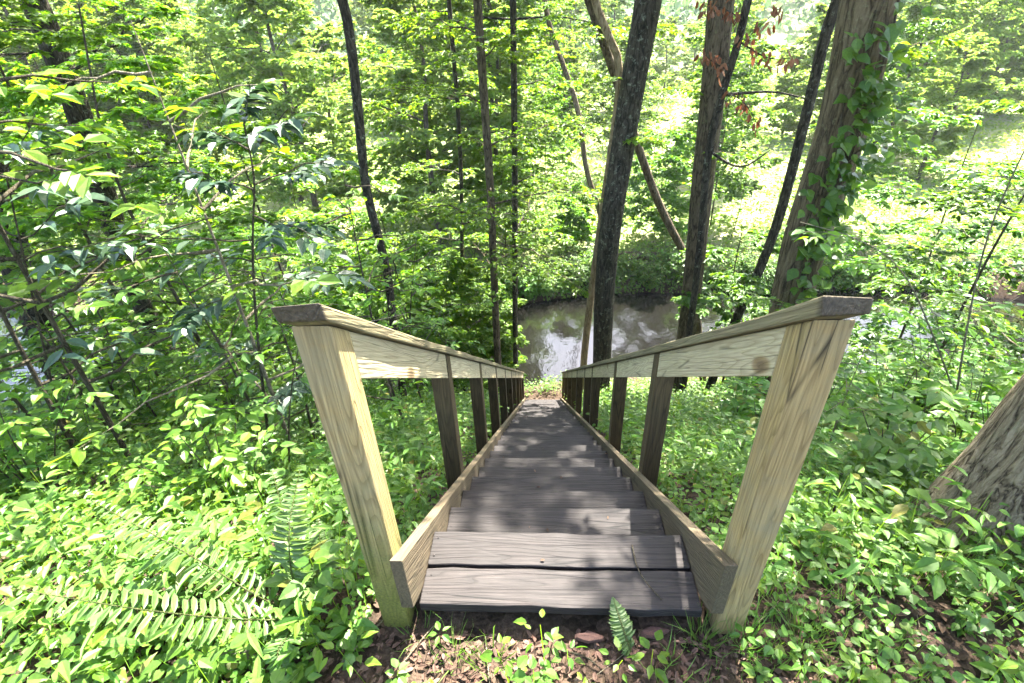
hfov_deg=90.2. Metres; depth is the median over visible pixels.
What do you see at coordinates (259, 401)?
sapling
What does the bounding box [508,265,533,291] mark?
shrub
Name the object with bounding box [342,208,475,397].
young maple
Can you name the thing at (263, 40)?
woodland tree
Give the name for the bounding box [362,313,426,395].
sapling
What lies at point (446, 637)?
creeper seedling
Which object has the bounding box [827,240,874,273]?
shrub
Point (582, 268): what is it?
shrub
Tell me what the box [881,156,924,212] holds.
sapling
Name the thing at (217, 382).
sapling
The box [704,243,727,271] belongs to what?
shrub
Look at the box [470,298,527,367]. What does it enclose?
young maple
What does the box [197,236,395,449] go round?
sapling
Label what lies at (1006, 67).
woodland tree
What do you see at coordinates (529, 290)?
shrub
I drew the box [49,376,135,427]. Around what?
shrub
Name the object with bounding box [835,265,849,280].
shrub
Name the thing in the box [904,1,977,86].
woodland tree
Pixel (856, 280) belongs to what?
shrub
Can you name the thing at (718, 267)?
shrub
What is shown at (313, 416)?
shrub
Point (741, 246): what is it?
shrub
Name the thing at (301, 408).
shrub
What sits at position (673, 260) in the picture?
shrub
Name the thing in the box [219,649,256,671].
rock
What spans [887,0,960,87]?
woodland tree
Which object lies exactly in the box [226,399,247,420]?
shrub
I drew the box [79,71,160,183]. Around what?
woodland tree
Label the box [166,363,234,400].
shrub
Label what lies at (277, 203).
sapling
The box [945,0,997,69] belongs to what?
woodland tree
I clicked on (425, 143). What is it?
woodland tree
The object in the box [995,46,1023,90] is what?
woodland tree
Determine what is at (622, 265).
shrub
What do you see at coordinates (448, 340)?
sapling
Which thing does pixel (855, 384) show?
shrub
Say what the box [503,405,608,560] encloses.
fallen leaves
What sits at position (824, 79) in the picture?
woodland tree
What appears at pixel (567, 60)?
woodland tree
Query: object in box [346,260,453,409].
sapling
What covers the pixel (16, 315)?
sapling
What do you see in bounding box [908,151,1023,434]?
sapling
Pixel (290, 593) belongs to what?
ground cover
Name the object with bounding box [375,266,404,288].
shrub
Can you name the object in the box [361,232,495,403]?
sapling
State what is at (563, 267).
shrub
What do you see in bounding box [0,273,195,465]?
sapling
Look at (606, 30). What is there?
slim tree
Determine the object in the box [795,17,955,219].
young maple
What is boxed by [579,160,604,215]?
sapling
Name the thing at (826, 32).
slim tree
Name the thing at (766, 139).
woodland tree
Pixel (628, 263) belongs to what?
shrub
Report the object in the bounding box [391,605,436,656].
grass tuft
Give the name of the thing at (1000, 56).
woodland tree
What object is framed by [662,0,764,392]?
tree
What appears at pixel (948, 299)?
sapling
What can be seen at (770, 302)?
sapling
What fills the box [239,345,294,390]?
shrub
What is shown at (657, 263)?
shrub
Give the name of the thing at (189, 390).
sapling
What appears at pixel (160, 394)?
shrub
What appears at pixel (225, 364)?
sapling
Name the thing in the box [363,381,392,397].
shrub
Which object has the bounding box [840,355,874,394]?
shrub
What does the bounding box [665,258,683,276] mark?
shrub
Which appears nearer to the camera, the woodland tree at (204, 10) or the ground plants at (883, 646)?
the ground plants at (883, 646)
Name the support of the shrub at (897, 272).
on the ground at (476, 624)
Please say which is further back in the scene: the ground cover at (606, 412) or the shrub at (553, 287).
the shrub at (553, 287)
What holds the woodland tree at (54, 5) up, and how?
on the ground at (476, 624)
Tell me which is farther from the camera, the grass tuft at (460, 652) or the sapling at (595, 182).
the sapling at (595, 182)
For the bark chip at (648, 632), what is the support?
on the ground at (476, 624)
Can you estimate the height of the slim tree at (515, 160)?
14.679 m
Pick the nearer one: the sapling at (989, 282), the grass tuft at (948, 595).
the grass tuft at (948, 595)
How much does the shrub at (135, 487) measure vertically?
0.709 m
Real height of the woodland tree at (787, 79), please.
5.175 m
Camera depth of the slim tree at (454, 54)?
10.69 m
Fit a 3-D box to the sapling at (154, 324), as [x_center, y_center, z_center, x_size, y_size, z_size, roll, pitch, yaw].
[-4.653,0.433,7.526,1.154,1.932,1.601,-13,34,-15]
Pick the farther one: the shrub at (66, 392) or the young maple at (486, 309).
the young maple at (486, 309)
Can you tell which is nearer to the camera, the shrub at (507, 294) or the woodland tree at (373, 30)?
the shrub at (507, 294)
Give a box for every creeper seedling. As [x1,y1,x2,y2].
[175,633,230,678]
[326,606,378,653]
[329,574,344,603]
[428,621,451,647]
[541,640,559,657]
[729,622,759,649]
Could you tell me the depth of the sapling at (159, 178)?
23.45 m
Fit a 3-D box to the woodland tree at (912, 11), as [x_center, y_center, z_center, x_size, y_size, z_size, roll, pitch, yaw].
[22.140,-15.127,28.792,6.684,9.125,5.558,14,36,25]
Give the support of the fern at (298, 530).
on the ground at (476, 624)
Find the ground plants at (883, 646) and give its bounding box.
[0,490,1023,682]
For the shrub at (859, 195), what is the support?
on the ground at (476, 624)
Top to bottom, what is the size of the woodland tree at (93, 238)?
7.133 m
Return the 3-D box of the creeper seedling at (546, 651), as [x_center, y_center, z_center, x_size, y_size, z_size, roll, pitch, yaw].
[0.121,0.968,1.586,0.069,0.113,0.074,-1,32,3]
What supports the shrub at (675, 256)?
on the ground at (476, 624)
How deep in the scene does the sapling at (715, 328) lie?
9.60 m
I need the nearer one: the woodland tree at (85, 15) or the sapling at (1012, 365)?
the sapling at (1012, 365)
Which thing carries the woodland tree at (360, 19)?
on the ground at (476, 624)
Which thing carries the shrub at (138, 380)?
on the ground at (476, 624)
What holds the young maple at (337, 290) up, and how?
on the ground at (476, 624)
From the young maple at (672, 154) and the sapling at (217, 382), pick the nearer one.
the sapling at (217, 382)
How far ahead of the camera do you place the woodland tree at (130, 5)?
26.51 m
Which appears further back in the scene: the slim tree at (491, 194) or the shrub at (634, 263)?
the shrub at (634, 263)
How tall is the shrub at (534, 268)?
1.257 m
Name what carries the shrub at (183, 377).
on the ground at (476, 624)
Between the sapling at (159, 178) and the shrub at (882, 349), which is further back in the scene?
the sapling at (159, 178)
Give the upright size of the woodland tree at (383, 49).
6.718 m
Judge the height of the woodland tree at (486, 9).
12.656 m
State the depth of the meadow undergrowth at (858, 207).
25.30 m
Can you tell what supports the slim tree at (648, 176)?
on the ground at (476, 624)
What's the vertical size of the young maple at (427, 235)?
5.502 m
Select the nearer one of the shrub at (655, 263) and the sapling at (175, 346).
the sapling at (175, 346)
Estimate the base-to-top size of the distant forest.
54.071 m
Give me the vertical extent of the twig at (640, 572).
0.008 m
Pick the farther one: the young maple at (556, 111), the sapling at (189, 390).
the young maple at (556, 111)
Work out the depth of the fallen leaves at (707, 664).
1.63 m
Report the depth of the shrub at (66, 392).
3.66 m
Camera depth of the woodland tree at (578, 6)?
50.48 m
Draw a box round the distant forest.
[31,0,915,69]
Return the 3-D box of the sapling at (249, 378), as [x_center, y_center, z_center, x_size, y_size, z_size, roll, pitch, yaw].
[-1.829,0.257,3.267,1.000,1.808,1.159,-21,37,-27]
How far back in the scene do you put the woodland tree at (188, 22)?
44.40 m
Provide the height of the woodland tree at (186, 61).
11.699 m
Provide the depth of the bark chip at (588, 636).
1.63 m
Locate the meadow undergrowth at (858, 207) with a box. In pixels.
[0,63,1023,313]
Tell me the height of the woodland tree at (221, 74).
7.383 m
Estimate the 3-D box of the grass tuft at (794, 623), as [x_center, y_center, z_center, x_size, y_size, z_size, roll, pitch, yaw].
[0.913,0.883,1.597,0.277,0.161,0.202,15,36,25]
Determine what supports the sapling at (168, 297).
on the ground at (476, 624)
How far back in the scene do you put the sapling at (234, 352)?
7.37 m
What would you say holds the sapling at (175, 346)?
on the ground at (476, 624)
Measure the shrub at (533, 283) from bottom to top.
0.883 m
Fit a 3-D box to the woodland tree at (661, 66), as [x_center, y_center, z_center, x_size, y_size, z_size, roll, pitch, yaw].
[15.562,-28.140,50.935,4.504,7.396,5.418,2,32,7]
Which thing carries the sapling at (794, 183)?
on the ground at (476, 624)
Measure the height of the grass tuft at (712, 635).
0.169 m
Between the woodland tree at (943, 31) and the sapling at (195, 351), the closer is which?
the sapling at (195, 351)
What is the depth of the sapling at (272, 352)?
6.30 m
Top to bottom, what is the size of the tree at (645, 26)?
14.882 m
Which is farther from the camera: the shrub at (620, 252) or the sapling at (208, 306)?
the shrub at (620, 252)
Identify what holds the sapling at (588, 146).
on the ground at (476, 624)
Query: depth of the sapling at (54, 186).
2.97 m
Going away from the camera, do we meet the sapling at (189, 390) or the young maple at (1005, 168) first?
the sapling at (189, 390)
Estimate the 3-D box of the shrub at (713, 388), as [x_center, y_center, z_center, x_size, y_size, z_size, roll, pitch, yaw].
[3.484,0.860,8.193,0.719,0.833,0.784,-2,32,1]
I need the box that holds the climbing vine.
[782,0,946,308]
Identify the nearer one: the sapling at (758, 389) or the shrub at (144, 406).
the sapling at (758, 389)
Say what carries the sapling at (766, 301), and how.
on the ground at (476, 624)
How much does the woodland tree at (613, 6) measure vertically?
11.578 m
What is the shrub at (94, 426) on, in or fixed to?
on the ground at (476, 624)
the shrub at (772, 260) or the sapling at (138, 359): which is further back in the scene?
the shrub at (772, 260)
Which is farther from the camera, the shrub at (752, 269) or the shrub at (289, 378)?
the shrub at (752, 269)
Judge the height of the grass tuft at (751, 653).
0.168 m
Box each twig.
[560,650,599,667]
[631,545,661,599]
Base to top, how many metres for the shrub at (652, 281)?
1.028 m
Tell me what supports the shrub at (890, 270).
on the ground at (476, 624)
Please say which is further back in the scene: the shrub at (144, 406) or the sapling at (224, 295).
the sapling at (224, 295)
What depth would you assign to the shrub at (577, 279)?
19.30 m
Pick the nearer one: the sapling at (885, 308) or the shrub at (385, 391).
the sapling at (885, 308)
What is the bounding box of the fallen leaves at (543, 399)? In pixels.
[381,392,715,475]
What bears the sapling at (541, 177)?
on the ground at (476, 624)
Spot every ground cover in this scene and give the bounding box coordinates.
[0,374,992,452]
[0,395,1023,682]
[0,405,1023,682]
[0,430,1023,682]
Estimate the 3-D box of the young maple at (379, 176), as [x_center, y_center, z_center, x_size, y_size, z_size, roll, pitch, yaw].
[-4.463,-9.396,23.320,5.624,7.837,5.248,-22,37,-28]
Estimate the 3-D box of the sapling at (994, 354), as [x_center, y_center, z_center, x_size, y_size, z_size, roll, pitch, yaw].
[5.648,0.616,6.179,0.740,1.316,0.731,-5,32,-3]
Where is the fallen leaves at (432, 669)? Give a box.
[321,628,877,682]
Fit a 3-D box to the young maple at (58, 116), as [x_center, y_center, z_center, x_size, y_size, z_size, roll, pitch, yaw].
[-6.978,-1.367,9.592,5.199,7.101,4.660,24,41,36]
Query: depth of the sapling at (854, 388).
3.26 m
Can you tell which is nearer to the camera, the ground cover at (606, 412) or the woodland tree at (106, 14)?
the ground cover at (606, 412)
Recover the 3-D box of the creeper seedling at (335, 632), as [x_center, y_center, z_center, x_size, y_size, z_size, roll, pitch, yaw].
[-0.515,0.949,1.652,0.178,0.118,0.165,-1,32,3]
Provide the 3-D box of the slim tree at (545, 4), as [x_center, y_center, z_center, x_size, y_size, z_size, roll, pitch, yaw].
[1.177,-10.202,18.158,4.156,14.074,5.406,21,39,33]
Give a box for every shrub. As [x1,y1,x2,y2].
[0,376,113,515]
[1,365,45,408]
[1,367,50,408]
[2,380,80,436]
[6,379,136,455]
[8,396,132,472]
[28,360,190,443]
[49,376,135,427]
[66,327,192,402]
[72,391,303,525]
[84,316,221,401]
[117,392,157,416]
[137,384,191,416]
[147,367,204,398]
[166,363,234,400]
[202,263,232,298]
[202,367,246,406]
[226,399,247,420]
[230,384,298,402]
[233,365,292,408]
[235,386,380,448]
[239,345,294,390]
[239,383,300,429]
[256,375,301,422]
[277,383,320,427]
[301,362,413,410]
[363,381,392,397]
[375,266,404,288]
[434,175,455,196]
[477,262,501,282]
[500,284,511,303]
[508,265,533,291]
[518,276,539,297]
[527,275,546,295]
[531,262,556,291]
[535,278,552,296]
[543,178,564,203]
[544,279,560,297]
[555,264,572,276]
[558,256,581,285]
[565,245,591,283]
[566,171,597,190]
[567,242,594,275]
[570,272,589,289]
[615,273,624,293]
[616,246,636,274]
[616,252,632,276]
[620,247,653,275]
[621,253,634,272]
[629,241,678,282]
[634,265,653,283]
[638,266,671,289]
[649,248,678,274]
[649,253,668,273]
[657,240,686,268]
[661,246,680,273]
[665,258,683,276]
[703,376,750,400]
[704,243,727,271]
[704,257,721,281]
[704,264,714,280]
[714,249,737,272]
[720,376,771,421]
[723,252,751,272]
[728,252,757,273]
[730,394,765,457]
[734,243,758,273]
[737,259,756,274]
[738,252,776,286]
[765,256,777,277]
[817,352,885,443]
[822,379,982,503]
[823,254,842,270]
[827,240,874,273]
[828,266,852,287]
[828,382,860,412]
[831,353,914,405]
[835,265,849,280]
[836,345,968,424]
[836,360,964,426]
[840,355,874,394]
[841,268,859,283]
[846,275,866,284]
[855,180,876,205]
[877,305,1023,428]
[878,256,905,278]
[881,266,900,286]
[887,373,997,411]
[898,357,981,441]
[902,333,1023,403]
[908,354,1023,447]
[911,266,934,279]
[913,308,1023,395]
[933,208,982,247]
[939,391,1002,450]
[957,367,1017,425]
[988,365,1020,401]
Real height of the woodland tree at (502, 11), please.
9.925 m
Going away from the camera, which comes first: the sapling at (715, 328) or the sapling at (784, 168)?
the sapling at (715, 328)
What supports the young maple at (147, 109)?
on the ground at (476, 624)
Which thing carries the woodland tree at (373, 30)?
on the ground at (476, 624)
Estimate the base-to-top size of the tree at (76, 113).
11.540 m
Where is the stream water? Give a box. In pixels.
[0,289,1023,399]
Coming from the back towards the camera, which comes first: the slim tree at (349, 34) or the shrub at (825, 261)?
the shrub at (825, 261)
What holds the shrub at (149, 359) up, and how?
on the ground at (476, 624)
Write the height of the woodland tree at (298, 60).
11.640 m
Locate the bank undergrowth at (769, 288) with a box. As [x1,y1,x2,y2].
[122,258,998,324]
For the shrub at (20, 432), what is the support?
on the ground at (476, 624)
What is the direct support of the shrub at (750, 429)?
on the ground at (476, 624)
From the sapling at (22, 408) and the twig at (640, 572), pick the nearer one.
the twig at (640, 572)
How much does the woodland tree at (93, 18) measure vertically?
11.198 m
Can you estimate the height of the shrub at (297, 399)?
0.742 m
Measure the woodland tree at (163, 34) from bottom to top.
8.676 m
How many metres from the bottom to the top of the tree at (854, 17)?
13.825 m
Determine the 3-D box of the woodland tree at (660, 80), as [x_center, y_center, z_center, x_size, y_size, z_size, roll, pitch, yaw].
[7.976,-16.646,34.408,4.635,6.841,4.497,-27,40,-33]
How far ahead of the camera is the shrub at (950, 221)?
19.81 m
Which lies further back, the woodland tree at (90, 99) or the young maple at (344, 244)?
the woodland tree at (90, 99)
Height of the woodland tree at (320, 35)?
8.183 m
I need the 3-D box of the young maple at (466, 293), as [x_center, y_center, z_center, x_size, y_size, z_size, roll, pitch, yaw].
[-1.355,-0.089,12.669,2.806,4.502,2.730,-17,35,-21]
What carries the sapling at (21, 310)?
on the ground at (476, 624)
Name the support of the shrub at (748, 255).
on the ground at (476, 624)
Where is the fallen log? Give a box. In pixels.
[618,251,680,261]
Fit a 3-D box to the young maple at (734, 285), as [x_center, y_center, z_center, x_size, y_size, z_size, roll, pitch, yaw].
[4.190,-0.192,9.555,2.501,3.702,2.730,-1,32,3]
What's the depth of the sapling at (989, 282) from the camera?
7.50 m
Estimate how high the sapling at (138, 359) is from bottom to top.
2.379 m
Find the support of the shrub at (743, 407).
on the ground at (476, 624)
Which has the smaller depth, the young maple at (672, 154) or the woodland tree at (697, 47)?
the young maple at (672, 154)
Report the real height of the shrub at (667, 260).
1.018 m
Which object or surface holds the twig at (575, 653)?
on the ground at (476, 624)
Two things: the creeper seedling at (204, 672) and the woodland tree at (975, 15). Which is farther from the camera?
the woodland tree at (975, 15)
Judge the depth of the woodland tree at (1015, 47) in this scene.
36.34 m
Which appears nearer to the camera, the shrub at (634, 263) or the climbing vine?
the climbing vine
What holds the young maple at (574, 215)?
on the ground at (476, 624)
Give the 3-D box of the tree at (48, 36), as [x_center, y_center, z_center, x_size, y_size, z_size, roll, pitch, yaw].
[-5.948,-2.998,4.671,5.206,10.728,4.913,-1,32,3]
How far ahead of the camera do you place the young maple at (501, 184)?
19.14 m
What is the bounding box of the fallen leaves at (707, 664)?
[0,429,1023,682]
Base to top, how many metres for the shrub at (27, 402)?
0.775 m
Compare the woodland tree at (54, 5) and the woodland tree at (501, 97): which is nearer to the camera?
the woodland tree at (54, 5)
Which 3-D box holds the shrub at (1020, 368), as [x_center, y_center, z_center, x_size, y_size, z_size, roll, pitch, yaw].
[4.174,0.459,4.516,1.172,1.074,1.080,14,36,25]
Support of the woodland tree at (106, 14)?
on the ground at (476, 624)
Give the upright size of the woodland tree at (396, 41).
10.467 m
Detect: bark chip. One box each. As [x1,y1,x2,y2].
[575,630,605,643]
[640,626,669,638]
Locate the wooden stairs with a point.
(473, 542)
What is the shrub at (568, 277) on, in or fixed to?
on the ground at (476, 624)
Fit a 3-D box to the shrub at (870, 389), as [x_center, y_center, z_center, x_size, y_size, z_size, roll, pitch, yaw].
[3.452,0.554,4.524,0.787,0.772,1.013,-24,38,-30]
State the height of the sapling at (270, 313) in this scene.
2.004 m
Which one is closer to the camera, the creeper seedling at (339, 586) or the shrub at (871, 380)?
the creeper seedling at (339, 586)
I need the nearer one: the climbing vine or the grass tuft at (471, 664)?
the grass tuft at (471, 664)
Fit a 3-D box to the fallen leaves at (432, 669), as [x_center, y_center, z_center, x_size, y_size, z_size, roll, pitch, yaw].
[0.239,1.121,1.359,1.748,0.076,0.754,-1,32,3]
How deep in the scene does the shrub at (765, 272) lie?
18.79 m
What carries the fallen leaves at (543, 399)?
on the ground at (476, 624)
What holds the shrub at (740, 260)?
on the ground at (476, 624)
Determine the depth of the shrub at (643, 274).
19.43 m
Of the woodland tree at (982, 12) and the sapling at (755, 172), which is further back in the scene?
the woodland tree at (982, 12)
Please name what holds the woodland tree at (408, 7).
on the ground at (476, 624)
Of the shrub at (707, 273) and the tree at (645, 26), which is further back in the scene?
the shrub at (707, 273)
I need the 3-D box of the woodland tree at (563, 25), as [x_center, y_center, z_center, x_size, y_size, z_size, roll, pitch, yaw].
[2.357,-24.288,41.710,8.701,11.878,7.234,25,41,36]
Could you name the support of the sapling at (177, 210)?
on the ground at (476, 624)
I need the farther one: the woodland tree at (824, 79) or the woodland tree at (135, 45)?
the woodland tree at (824, 79)
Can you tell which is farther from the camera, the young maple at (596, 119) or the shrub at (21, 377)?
the young maple at (596, 119)
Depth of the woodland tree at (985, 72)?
38.48 m
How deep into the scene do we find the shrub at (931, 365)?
4.22 m
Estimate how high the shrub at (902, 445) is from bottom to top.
0.701 m
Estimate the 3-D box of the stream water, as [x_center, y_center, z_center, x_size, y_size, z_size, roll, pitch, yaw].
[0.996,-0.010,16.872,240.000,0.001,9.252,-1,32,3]
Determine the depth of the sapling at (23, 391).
3.97 m
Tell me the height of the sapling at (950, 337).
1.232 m
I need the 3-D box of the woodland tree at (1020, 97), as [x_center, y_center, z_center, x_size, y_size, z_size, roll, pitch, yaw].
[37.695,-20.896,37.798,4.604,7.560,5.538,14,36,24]
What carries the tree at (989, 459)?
on the ground at (476, 624)
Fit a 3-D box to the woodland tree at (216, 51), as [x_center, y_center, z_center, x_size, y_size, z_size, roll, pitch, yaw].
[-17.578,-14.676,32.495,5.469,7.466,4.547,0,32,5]
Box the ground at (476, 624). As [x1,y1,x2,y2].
[0,0,1023,682]
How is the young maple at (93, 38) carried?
on the ground at (476, 624)
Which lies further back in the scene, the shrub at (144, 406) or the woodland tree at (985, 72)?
the woodland tree at (985, 72)
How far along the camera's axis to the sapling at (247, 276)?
5.23 m
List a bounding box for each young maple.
[0,0,260,410]
[0,4,351,446]
[1,58,276,382]
[92,55,397,407]
[243,171,373,360]
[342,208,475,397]
[344,228,467,394]
[354,40,453,218]
[402,249,507,396]
[420,232,529,386]
[461,29,559,160]
[463,138,546,256]
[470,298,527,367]
[498,43,587,174]
[542,182,596,250]
[576,17,674,158]
[622,128,695,248]
[659,32,793,226]
[670,228,783,390]
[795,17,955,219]
[830,107,1023,382]
[842,99,1023,391]
[997,244,1023,270]
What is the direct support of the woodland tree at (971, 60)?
on the ground at (476, 624)
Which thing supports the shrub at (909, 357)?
on the ground at (476, 624)
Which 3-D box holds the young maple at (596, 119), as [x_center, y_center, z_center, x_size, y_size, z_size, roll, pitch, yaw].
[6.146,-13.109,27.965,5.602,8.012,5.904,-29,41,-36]
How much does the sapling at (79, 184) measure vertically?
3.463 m
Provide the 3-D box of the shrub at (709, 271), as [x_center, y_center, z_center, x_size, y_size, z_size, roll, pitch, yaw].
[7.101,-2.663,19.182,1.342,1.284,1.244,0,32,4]
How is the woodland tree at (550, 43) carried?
on the ground at (476, 624)
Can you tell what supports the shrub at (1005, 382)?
on the ground at (476, 624)
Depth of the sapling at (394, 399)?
3.99 m
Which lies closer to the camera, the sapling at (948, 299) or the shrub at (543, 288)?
the sapling at (948, 299)
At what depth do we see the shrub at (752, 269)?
19.01 m
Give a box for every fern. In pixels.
[7,469,339,672]
[609,597,634,655]
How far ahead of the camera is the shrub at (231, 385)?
6.28 m
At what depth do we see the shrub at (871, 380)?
4.35 m
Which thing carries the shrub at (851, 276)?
on the ground at (476, 624)
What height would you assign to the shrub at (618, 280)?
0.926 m
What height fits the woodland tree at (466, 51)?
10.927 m
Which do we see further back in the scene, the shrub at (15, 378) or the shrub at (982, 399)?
the shrub at (15, 378)
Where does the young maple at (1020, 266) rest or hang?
on the ground at (476, 624)
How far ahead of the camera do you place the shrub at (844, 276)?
18.91 m
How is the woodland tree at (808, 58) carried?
on the ground at (476, 624)
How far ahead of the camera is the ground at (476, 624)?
1.78 m
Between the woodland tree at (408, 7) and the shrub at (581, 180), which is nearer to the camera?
the shrub at (581, 180)
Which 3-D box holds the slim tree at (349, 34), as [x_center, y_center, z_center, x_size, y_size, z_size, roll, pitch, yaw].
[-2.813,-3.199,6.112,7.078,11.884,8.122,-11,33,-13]
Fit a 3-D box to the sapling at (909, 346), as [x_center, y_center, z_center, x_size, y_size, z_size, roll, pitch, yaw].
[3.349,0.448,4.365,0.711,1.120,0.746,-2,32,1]
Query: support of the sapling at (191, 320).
on the ground at (476, 624)
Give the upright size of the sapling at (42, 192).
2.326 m
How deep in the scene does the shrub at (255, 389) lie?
6.59 m
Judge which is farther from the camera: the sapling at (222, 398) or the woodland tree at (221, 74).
the woodland tree at (221, 74)
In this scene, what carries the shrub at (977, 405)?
on the ground at (476, 624)
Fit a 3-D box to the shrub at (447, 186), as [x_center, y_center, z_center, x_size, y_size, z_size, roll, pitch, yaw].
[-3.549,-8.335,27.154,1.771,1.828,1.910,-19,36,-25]
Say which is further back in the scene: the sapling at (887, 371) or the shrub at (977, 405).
the sapling at (887, 371)
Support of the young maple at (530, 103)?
on the ground at (476, 624)
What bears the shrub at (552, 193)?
on the ground at (476, 624)
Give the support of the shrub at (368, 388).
on the ground at (476, 624)
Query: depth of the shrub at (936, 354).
5.88 m
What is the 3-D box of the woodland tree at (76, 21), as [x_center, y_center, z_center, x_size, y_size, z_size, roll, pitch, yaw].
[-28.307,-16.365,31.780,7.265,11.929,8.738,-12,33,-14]
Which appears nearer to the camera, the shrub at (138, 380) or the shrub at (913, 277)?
the shrub at (138, 380)
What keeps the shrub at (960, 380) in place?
on the ground at (476, 624)
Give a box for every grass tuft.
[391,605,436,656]
[427,615,487,681]
[453,626,516,682]
[661,596,741,657]
[723,599,792,671]
[766,583,849,663]
[933,545,992,614]
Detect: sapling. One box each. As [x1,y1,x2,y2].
[0,69,265,468]
[0,112,174,440]
[0,116,213,466]
[0,194,216,439]
[0,223,145,431]
[0,273,115,439]
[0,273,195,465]
[1,286,170,464]
[2,273,169,404]
[10,363,85,392]
[24,19,443,466]
[25,265,224,441]
[28,83,375,462]
[74,252,313,472]
[76,237,297,432]
[96,295,196,381]
[132,314,227,385]
[138,317,238,438]
[145,321,192,379]
[146,150,181,222]
[149,337,283,431]
[163,318,233,391]
[181,291,283,374]
[186,303,270,402]
[190,328,267,401]
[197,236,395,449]
[201,261,301,416]
[217,329,263,405]
[225,325,293,384]
[228,286,314,425]
[237,318,309,470]
[262,183,295,221]
[288,157,460,422]
[327,189,364,240]
[340,120,375,176]
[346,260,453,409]
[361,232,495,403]
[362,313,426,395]
[382,164,402,207]
[397,308,492,400]
[534,154,558,205]
[572,130,604,187]
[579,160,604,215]
[694,288,787,407]
[709,296,768,330]
[711,160,767,239]
[716,376,766,393]
[723,376,831,433]
[746,290,816,399]
[758,160,805,207]
[763,136,810,210]
[782,222,1018,412]
[820,335,909,449]
[847,338,954,432]
[851,356,904,396]
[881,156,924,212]
[886,327,1008,412]
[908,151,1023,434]
[925,224,1023,371]
[932,251,1023,395]
[950,347,1023,370]
[974,342,1016,374]
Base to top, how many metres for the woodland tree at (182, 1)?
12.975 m
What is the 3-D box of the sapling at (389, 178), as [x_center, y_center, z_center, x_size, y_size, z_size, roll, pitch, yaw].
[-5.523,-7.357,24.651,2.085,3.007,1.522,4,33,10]
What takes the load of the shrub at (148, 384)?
on the ground at (476, 624)
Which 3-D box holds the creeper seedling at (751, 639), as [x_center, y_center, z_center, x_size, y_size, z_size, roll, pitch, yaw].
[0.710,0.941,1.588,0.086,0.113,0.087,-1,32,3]
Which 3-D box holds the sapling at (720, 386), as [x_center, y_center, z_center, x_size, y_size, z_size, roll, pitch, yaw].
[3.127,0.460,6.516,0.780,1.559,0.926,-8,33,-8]
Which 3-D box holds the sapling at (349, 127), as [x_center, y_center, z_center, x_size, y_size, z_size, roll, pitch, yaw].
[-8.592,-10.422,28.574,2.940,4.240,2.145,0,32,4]
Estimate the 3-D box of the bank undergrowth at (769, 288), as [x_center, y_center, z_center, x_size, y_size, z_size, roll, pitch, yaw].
[1.071,-2.061,19.107,32.230,1.366,2.506,-2,32,1]
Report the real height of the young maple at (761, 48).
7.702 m
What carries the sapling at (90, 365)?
on the ground at (476, 624)
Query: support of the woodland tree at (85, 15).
on the ground at (476, 624)
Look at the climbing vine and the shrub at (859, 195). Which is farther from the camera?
the shrub at (859, 195)
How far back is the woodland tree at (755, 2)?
36.87 m
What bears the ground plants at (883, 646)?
on the ground at (476, 624)
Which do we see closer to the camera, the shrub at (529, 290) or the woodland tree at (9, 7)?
the shrub at (529, 290)
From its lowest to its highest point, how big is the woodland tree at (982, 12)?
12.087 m
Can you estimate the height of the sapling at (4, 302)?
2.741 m
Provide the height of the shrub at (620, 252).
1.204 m
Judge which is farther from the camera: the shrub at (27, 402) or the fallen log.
the fallen log
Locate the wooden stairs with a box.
[271,296,872,633]
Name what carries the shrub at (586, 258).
on the ground at (476, 624)
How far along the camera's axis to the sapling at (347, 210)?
21.86 m
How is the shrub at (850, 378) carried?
on the ground at (476, 624)
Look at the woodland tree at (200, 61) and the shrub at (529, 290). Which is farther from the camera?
the woodland tree at (200, 61)
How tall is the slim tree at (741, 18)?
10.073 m
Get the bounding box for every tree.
[0,0,71,159]
[0,0,125,167]
[0,0,248,390]
[0,1,116,101]
[0,10,135,407]
[9,77,149,245]
[15,2,117,101]
[60,0,170,156]
[69,0,238,161]
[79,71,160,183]
[85,30,205,196]
[87,2,203,145]
[94,0,210,174]
[132,24,214,142]
[144,0,198,71]
[145,0,194,93]
[153,0,384,235]
[166,0,327,202]
[186,47,231,117]
[189,42,244,92]
[200,44,259,162]
[238,27,301,115]
[276,21,375,164]
[306,0,524,244]
[337,0,407,408]
[348,0,398,91]
[360,45,402,134]
[362,28,410,113]
[364,0,565,390]
[366,0,600,397]
[369,0,434,94]
[385,0,451,120]
[405,0,562,217]
[406,0,629,369]
[412,0,555,163]
[430,3,508,127]
[475,25,510,108]
[517,0,586,111]
[522,26,594,134]
[525,0,599,214]
[537,0,591,95]
[540,47,598,137]
[575,0,685,392]
[578,0,665,104]
[580,0,622,394]
[584,0,706,383]
[593,38,674,139]
[647,16,690,100]
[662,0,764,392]
[666,0,780,176]
[678,0,807,395]
[679,22,704,81]
[682,0,771,100]
[705,0,839,394]
[756,0,969,399]
[761,57,819,133]
[769,3,835,128]
[803,30,834,84]
[871,0,997,153]
[881,41,1004,180]
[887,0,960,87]
[889,0,1009,121]
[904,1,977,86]
[909,374,1023,563]
[928,0,1023,124]
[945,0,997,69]
[955,0,1023,111]
[957,1,1023,115]
[971,22,1023,78]
[982,36,1023,113]
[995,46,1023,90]
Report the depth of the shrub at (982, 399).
3.85 m

